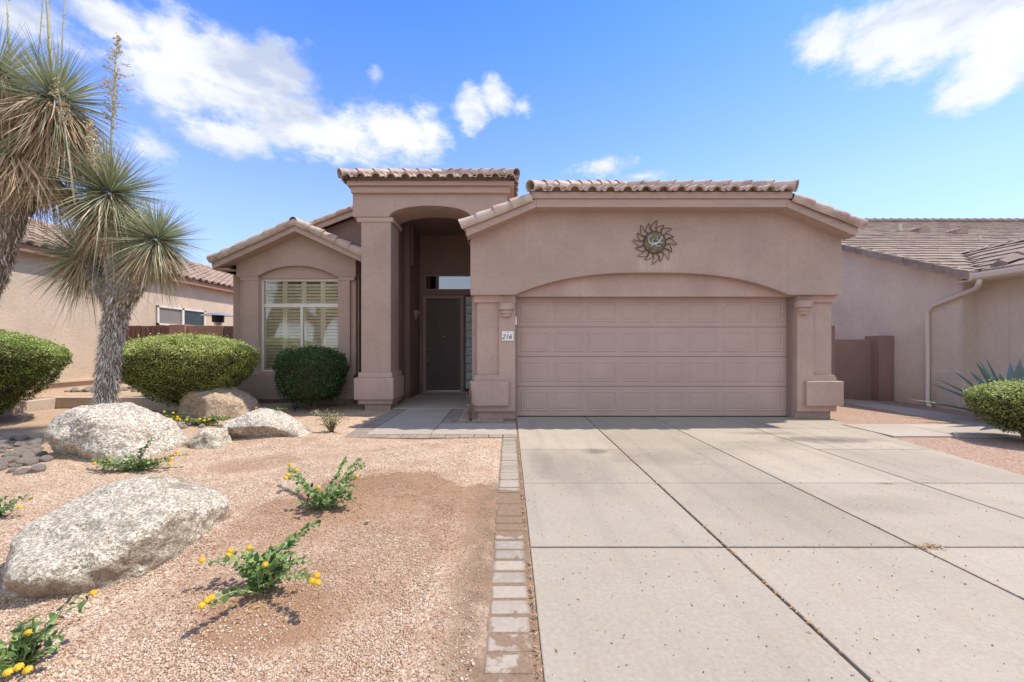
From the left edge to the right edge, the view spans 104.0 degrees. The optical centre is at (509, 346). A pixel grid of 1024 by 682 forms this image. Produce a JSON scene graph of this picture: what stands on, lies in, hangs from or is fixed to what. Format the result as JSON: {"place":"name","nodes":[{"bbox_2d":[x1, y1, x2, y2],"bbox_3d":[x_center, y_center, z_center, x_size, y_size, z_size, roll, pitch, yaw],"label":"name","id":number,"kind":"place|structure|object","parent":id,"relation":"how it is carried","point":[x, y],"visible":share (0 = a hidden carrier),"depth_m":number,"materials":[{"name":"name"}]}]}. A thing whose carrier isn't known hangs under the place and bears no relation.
{"place":"outdoors","nodes":[
{"label":"outdoors","id":0,"kind":"place"},
{"bbox_2d":[0,217,232,392],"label":"neighbour house","id":1,"kind":"structure","parent":0,"point":[30,316],"depth_m":9.89,"materials":[{"name":"beige paint"}]},
{"bbox_2d":[156,305,205,325],"bbox_3d":[-10.575,-0.956,12.950,0.050,0.580,1.900,0,0,0],"label":"window","id":2,"kind":"structure","parent":1,"relation":"in","point":[192,317],"depth_m":12.84,"materials":[{"name":"white glass"}]},
{"bbox_2d":[367,393,516,435],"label":"entry path","id":3,"kind":"structure","parent":0,"point":[425,413],"depth_m":6.72,"materials":[{"name":"concrete"}]},
{"bbox_2d":[0,383,1023,681],"bbox_3d":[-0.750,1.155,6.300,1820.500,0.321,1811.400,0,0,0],"label":"ground","id":4,"kind":"structure","parent":0,"point":[1004,453],"depth_m":2.53,"materials":[{"name":"beige gravel"}]},
{"bbox_2d":[0,443,9,448],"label":"river rock","id":5,"kind":"object","parent":4,"relation":"on","point":[2,446],"visible":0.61,"depth_m":5.00,"materials":[{"name":"grey stone"}]},
{"bbox_2d":[0,436,11,439],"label":"river rock","id":6,"kind":"object","parent":4,"relation":"on","point":[6,437],"visible":0.56,"depth_m":5.31,"materials":[{"name":"grey stone"}]},
{"bbox_2d":[0,439,12,443],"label":"river rock","id":7,"kind":"object","parent":4,"relation":"on","point":[5,441],"visible":0.56,"depth_m":5.16,"materials":[{"name":"grey stone"}]},
{"bbox_2d":[0,456,16,459],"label":"river rock","id":8,"kind":"object","parent":4,"relation":"on","point":[5,458],"visible":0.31,"depth_m":4.39,"materials":[{"name":"grey stone"}]},
{"bbox_2d":[1,450,21,456],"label":"river rock","id":9,"kind":"object","parent":4,"relation":"on","point":[17,453],"visible":0.5,"depth_m":4.59,"materials":[{"name":"grey stone"}]},
{"bbox_2d":[6,468,16,472],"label":"river rock","id":10,"kind":"object","parent":4,"relation":"on","point":[10,470],"visible":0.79,"depth_m":3.96,"materials":[{"name":"grey stone"}]},
{"bbox_2d":[7,457,20,463],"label":"river rock","id":11,"kind":"object","parent":4,"relation":"on","point":[12,460],"visible":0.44,"depth_m":4.34,"materials":[{"name":"grey stone"}]},
{"bbox_2d":[0,493,32,515],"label":"lantana","id":12,"kind":"object","parent":4,"relation":"on","point":[4,508],"visible":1,"depth_m":2.97,"materials":[{"name":"green plant"}]},
{"bbox_2d":[12,441,25,446],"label":"river rock","id":13,"kind":"object","parent":4,"relation":"on","point":[18,443],"visible":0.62,"depth_m":5.11,"materials":[{"name":"grey stone"}]},
{"bbox_2d":[13,468,28,474],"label":"river rock","id":14,"kind":"object","parent":4,"relation":"on","point":[21,471],"visible":0.84,"depth_m":3.90,"materials":[{"name":"grey stone"}]},
{"bbox_2d":[15,435,29,440],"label":"river rock","id":15,"kind":"object","parent":4,"relation":"on","point":[22,437],"visible":0.84,"depth_m":5.39,"materials":[{"name":"grey stone"}]},
{"bbox_2d":[14,457,31,463],"bbox_3d":[-5.165,1.213,4.252,0.136,0.082,0.120,0,0,15],"label":"river rock","id":16,"kind":"object","parent":4,"relation":"on","point":[20,460],"visible":0.58,"depth_m":4.21,"materials":[{"name":"grey stone"}]},
{"bbox_2d":[19,451,32,456],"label":"river rock","id":17,"kind":"object","parent":4,"relation":"on","point":[25,453],"visible":0.41,"depth_m":4.54,"materials":[{"name":"grey stone"}]},
{"bbox_2d":[22,457,38,465],"bbox_3d":[-4.988,1.206,4.168,0.108,0.099,0.106,0,0,-11],"label":"river rock","id":18,"kind":"object","parent":4,"relation":"on","point":[31,461],"visible":0.89,"depth_m":4.14,"materials":[{"name":"grey stone"}]},
{"bbox_2d":[25,445,35,448],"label":"river rock","id":19,"kind":"object","parent":4,"relation":"on","point":[29,447],"visible":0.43,"depth_m":4.92,"materials":[{"name":"grey stone"}]},
{"bbox_2d":[22,453,40,456],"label":"river rock","id":20,"kind":"object","parent":4,"relation":"on","point":[32,455],"visible":0.38,"depth_m":4.36,"materials":[{"name":"grey stone"}]},
{"bbox_2d":[24,448,41,452],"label":"river rock","id":21,"kind":"object","parent":4,"relation":"on","point":[33,450],"visible":0.52,"depth_m":4.75,"materials":[{"name":"grey stone"}]},
{"bbox_2d":[26,440,42,445],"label":"river rock","id":22,"kind":"object","parent":4,"relation":"on","point":[28,443],"visible":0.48,"depth_m":5.14,"materials":[{"name":"grey stone"}]},
{"bbox_2d":[0,329,72,414],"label":"clipped hedge","id":23,"kind":"object","parent":4,"relation":"on","point":[26,364],"visible":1,"depth_m":6.68,"materials":[{"name":"green plant"}]},
{"bbox_2d":[28,464,46,472],"bbox_3d":[-4.704,1.225,3.986,0.113,0.119,0.129,0,0,31],"label":"river rock","id":24,"kind":"object","parent":4,"relation":"on","point":[36,468],"visible":0.81,"depth_m":3.96,"materials":[{"name":"grey stone"}]},
{"bbox_2d":[37,451,47,455],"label":"river rock","id":25,"kind":"object","parent":4,"relation":"on","point":[42,453],"visible":0.5,"depth_m":4.51,"materials":[{"name":"grey stone"}]},
{"bbox_2d":[38,454,52,461],"bbox_3d":[-4.939,1.199,4.259,0.120,0.100,0.104,-6,5,17],"label":"river rock","id":26,"kind":"object","parent":4,"relation":"on","point":[46,458],"visible":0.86,"depth_m":4.24,"materials":[{"name":"grey stone"}]},
{"bbox_2d":[0,589,97,676],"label":"lantana","id":27,"kind":"object","parent":4,"relation":"on","point":[24,646],"visible":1,"depth_m":1.57,"materials":[{"name":"green plant"}]},
{"bbox_2d":[0,0,136,307],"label":"yucca tree","id":28,"kind":"object","parent":4,"relation":"on","point":[37,111],"visible":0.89,"depth_m":5.45,"materials":[{"name":"green plant"}]},
{"bbox_2d":[82,388,90,391],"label":"river rock","id":29,"kind":"object","parent":4,"relation":"on","point":[86,389],"visible":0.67,"depth_m":9.08,"materials":[{"name":"beige stone"}]},
{"bbox_2d":[0,397,178,416],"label":"retaining wall","id":30,"kind":"structure","parent":4,"relation":"on","point":[49,403],"depth_m":8.16,"materials":[{"name":"beige paint"}]},
{"bbox_2d":[6,33,213,404],"bbox_3d":[-5.956,-1.620,6.002,2.926,5.998,2.016,0,0,25],"label":"yucca tree","id":31,"kind":"object","parent":4,"relation":"on","point":[126,268],"visible":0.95,"depth_m":5.79,"materials":[{"name":"green plant"}]},
{"bbox_2d":[1,474,230,599],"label":"boulder","id":32,"kind":"object","parent":4,"relation":"on","point":[112,534],"visible":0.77,"depth_m":2.17,"materials":[{"name":"stone"}]},
{"bbox_2d":[44,402,188,461],"bbox_3d":[-4.687,1.035,4.710,1.258,0.686,0.840,0,0,0],"label":"boulder","id":33,"kind":"object","parent":4,"relation":"on","point":[105,430],"visible":0.84,"depth_m":4.49,"materials":[{"name":"white stone"}]},
{"bbox_2d":[91,438,188,471],"bbox_3d":[-3.831,1.105,4.075,0.970,0.350,0.252,0,0,-5],"label":"lantana","id":34,"kind":"object","parent":4,"relation":"on","point":[122,465],"visible":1,"depth_m":4.07,"materials":[{"name":"green plant"}]},
{"bbox_2d":[123,326,168,382],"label":"wooden gate","id":35,"kind":"structure","parent":4,"relation":"on","point":[136,331],"depth_m":11.00,"materials":[{"name":"brown wood"}]},
{"bbox_2d":[162,411,186,420],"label":"lantana","id":36,"kind":"object","parent":4,"relation":"on","point":[173,417],"visible":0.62,"depth_m":6.74,"materials":[{"name":"green plant"}]},
{"bbox_2d":[178,424,187,428],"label":"river rock","id":37,"kind":"object","parent":4,"relation":"on","point":[182,426],"visible":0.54,"depth_m":6.33,"materials":[{"name":"beige stone"}]},
{"bbox_2d":[119,331,261,407],"bbox_3d":[-6.022,0.497,7.555,2.559,1.618,2.116,0,0,0],"label":"clipped hedge","id":38,"kind":"object","parent":4,"relation":"on","point":[172,368],"visible":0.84,"depth_m":6.99,"materials":[{"name":"green plant"}]},
{"bbox_2d":[169,324,223,339],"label":"garden wall","id":39,"kind":"structure","parent":4,"relation":"on","point":[199,330],"depth_m":11.00,"materials":[{"name":"brown paint"}]},
{"bbox_2d":[224,326,232,338],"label":"side gate","id":40,"kind":"structure","parent":39,"relation":"attached to","point":[228,330],"depth_m":11.02,"materials":[{"name":"brown wood"}]},
{"bbox_2d":[170,414,230,425],"bbox_3d":[-5.088,1.215,6.622,0.961,0.193,0.322,0,0,0],"label":"lantana","id":41,"kind":"object","parent":4,"relation":"on","point":[208,420],"visible":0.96,"depth_m":6.58,"materials":[{"name":"green plant"}]},
{"bbox_2d":[188,427,232,448],"bbox_3d":[-3.819,1.179,5.109,0.421,0.262,0.327,0,0,0],"label":"boulder","id":42,"kind":"object","parent":4,"relation":"on","point":[208,438],"visible":0.86,"depth_m":5.02,"materials":[{"name":"stone"}]},
{"bbox_2d":[201,313,232,325],"bbox_3d":[-9.173,-0.005,12.600,0.900,2.140,0.900,0,0,0],"label":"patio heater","id":43,"kind":"object","parent":4,"relation":"on","point":[218,319],"visible":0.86,"depth_m":12.49,"materials":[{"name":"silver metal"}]},
{"bbox_2d":[176,384,259,418],"bbox_3d":[-5.396,1.026,7.296,1.364,0.644,0.812,0,0,0],"label":"boulder","id":44,"kind":"object","parent":4,"relation":"on","point":[232,402],"visible":0.66,"depth_m":7.09,"materials":[{"name":"beige stone"}]},
{"bbox_2d":[1,424,455,675],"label":"twig litter","id":45,"kind":"object","parent":4,"relation":"on","point":[220,584],"visible":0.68,"depth_m":1.93,"materials":[{"name":"brown wood"}]},
{"bbox_2d":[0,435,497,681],"bbox_3d":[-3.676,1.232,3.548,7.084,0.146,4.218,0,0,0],"label":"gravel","id":46,"kind":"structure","parent":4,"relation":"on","point":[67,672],"depth_m":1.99,"materials":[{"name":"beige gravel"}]},
{"bbox_2d":[197,519,320,608],"bbox_3d":[-1.250,1.134,1.992,0.567,0.264,0.587,0,0,-25],"label":"lantana","id":47,"kind":"object","parent":4,"relation":"on","point":[260,571],"visible":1,"depth_m":2.04,"materials":[{"name":"green plant"}]},
{"bbox_2d":[216,408,311,437],"bbox_3d":[-3.438,1.123,5.596,1.291,0.454,0.612,0,0,0],"label":"boulder","id":48,"kind":"object","parent":4,"relation":"on","point":[259,422],"visible":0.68,"depth_m":5.42,"materials":[{"name":"white stone"}]},
{"bbox_2d":[255,406,287,410],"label":"lantana","id":49,"kind":"object","parent":4,"relation":"on","point":[283,408],"visible":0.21,"depth_m":7.30,"materials":[{"name":"green plant"}]},
{"bbox_2d":[292,403,299,410],"bbox_3d":[-4.198,1.179,7.858,0.145,0.172,0.097,0,0,-29],"label":"garden spotlight","id":50,"kind":"object","parent":4,"relation":"on","point":[295,406],"visible":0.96,"depth_m":7.83,"materials":[{"name":"black plastic"}]},
{"bbox_2d":[269,345,351,408],"bbox_3d":[-4.085,0.627,8.246,1.500,1.360,1.578,0,0,0],"label":"shrub","id":51,"kind":"object","parent":4,"relation":"on","point":[312,375],"visible":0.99,"depth_m":7.81,"materials":[{"name":"green plant"}]},
{"bbox_2d":[283,456,365,509],"bbox_3d":[-1.476,1.107,3.250,0.656,0.205,0.902,0,0,-25],"label":"lantana","id":52,"kind":"object","parent":4,"relation":"on","point":[324,500],"visible":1,"depth_m":3.00,"materials":[{"name":"green plant"}]},
{"bbox_2d":[310,408,348,431],"bbox_3d":[-2.645,1.088,5.947,0.562,0.379,0.310,0,0,-11],"label":"small desert shrub","id":53,"kind":"object","parent":4,"relation":"on","point":[331,423],"visible":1,"depth_m":5.91,"materials":[{"name":"green plant"}]},
{"bbox_2d":[343,409,516,438],"bbox_3d":[-1.127,1.290,6.892,2.472,0.054,2.591,0,0,0],"label":"path border","id":54,"kind":"object","parent":4,"relation":"on","point":[454,415],"visible":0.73,"depth_m":5.86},
{"bbox_2d":[465,383,472,420],"bbox_3d":[-0.688,0.957,6.919,0.180,0.674,0.083,0,0,23],"label":"withered shrub","id":55,"kind":"object","parent":4,"relation":"on","point":[470,405],"visible":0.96,"depth_m":6.92,"materials":[{"name":"brown plant"}]},
{"bbox_2d":[483,438,533,681],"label":"brick edging","id":56,"kind":"object","parent":4,"relation":"on","point":[509,479],"visible":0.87,"depth_m":2.11,"materials":[{"name":"beige brick"}]},
{"bbox_2d":[206,168,867,418],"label":"house","id":57,"kind":"structure","parent":4,"relation":"on","point":[705,320],"depth_m":7.25,"materials":[{"name":"paint"}]},
{"bbox_2d":[262,279,337,371],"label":"window","id":58,"kind":"structure","parent":57,"relation":"in","point":[303,312],"depth_m":9.09,"materials":[{"name":"glass"}]},
{"bbox_2d":[414,310,419,318],"bbox_3d":[-2.373,-0.833,10.350,0.130,0.230,0.260,0,0,0],"label":"wall lamp","id":59,"kind":"object","parent":57,"relation":"attached to","point":[416,314],"visible":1,"depth_m":10.27,"materials":[{"name":"brown paint"}]},
{"bbox_2d":[423,295,468,392],"bbox_3d":[-1.521,-0.070,10.930,1.663,2.670,0.180,0,0,0],"label":"front door","id":60,"kind":"structure","parent":57,"relation":"in","point":[443,315],"depth_m":10.93,"materials":[{"name":"paint"}]},
{"bbox_2d":[424,275,469,289],"bbox_3d":[-1.505,-1.751,10.930,1.611,0.419,0.080,0,0,0],"label":"transom window","id":61,"kind":"structure","parent":57,"relation":"in","point":[431,282],"depth_m":10.92,"materials":[{"name":"glass"}]},
{"bbox_2d":[499,303,513,316],"bbox_3d":[-0.051,-0.642,6.959,0.276,0.233,0.138,0,0,0],"label":"wall lamp","id":62,"kind":"object","parent":57,"relation":"attached to","point":[506,309],"visible":1,"depth_m":6.93,"materials":[{"name":"paint"}]},
{"bbox_2d":[502,331,513,340],"bbox_3d":[-0.028,-0.192,7.019,0.206,0.166,0.021,0,0,0],"label":"house number sign","id":63,"kind":"object","parent":57,"relation":"attached to","point":[507,335],"visible":1,"depth_m":7.01,"materials":[{"name":"white ceramic"}]},
{"bbox_2d":[517,298,786,416],"bbox_3d":[2.583,0.175,7.277,4.877,2.180,0.085,0,0,0],"label":"garage door","id":64,"kind":"structure","parent":57,"relation":"in","point":[577,357],"depth_m":7.25,"materials":[{"name":"paint"}]},
{"bbox_2d":[633,220,675,264],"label":"metal sun","id":65,"kind":"object","parent":57,"relation":"attached to","point":[654,242],"visible":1,"depth_m":6.90,"materials":[{"name":"metal"}]},
{"bbox_2d":[795,300,811,314],"bbox_3d":[5.152,-0.684,6.959,0.276,0.233,0.138,0,0,0],"label":"wall lamp","id":66,"kind":"object","parent":57,"relation":"attached to","point":[803,307],"visible":1,"depth_m":6.94,"materials":[{"name":"paint"}]},
{"bbox_2d":[831,325,834,374],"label":"garden wall","id":67,"kind":"structure","parent":4,"relation":"on","point":[832,349],"depth_m":9.20,"materials":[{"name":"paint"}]},
{"bbox_2d":[835,336,893,400],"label":"garden wall","id":68,"kind":"structure","parent":4,"relation":"on","point":[864,369],"depth_m":9.62,"materials":[{"name":"paint"}]},
{"bbox_2d":[842,399,1020,437],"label":"side walk","id":69,"kind":"structure","parent":4,"relation":"on","point":[969,427],"depth_m":6.22,"materials":[{"name":"concrete"}]},
{"bbox_2d":[909,357,1023,413],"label":"agave","id":70,"kind":"object","parent":4,"relation":"on","point":[1018,374],"visible":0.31,"depth_m":6.78,"materials":[{"name":"green plant"}]},
{"bbox_2d":[961,377,1023,441],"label":"shrub","id":71,"kind":"object","parent":4,"relation":"on","point":[1000,402],"visible":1,"depth_m":5.35,"materials":[{"name":"green plant"}]},
{"bbox_2d":[0,0,1023,266],"label":"sky","id":72,"kind":"structure","parent":0,"point":[251,110],"materials":[{"name":"blue"}]},
{"bbox_2d":[517,417,1023,681],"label":"driveway","id":73,"kind":"structure","parent":0,"point":[615,602],"depth_m":2.45,"materials":[{"name":"concrete"}]},
{"bbox_2d":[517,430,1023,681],"bbox_3d":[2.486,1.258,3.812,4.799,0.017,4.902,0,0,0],"label":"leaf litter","id":74,"kind":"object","parent":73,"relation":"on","point":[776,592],"visible":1,"depth_m":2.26,"materials":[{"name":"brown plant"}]},
{"bbox_2d":[528,421,1018,681],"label":"driveway grit","id":75,"kind":"object","parent":73,"relation":"on","point":[772,545],"visible":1,"depth_m":2.60,"materials":[{"name":"grey gravel"}]},
{"bbox_2d":[831,218,1023,410],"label":"neighbour house","id":76,"kind":"structure","parent":0,"point":[936,298],"depth_m":8.83,"materials":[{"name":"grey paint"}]}
]}

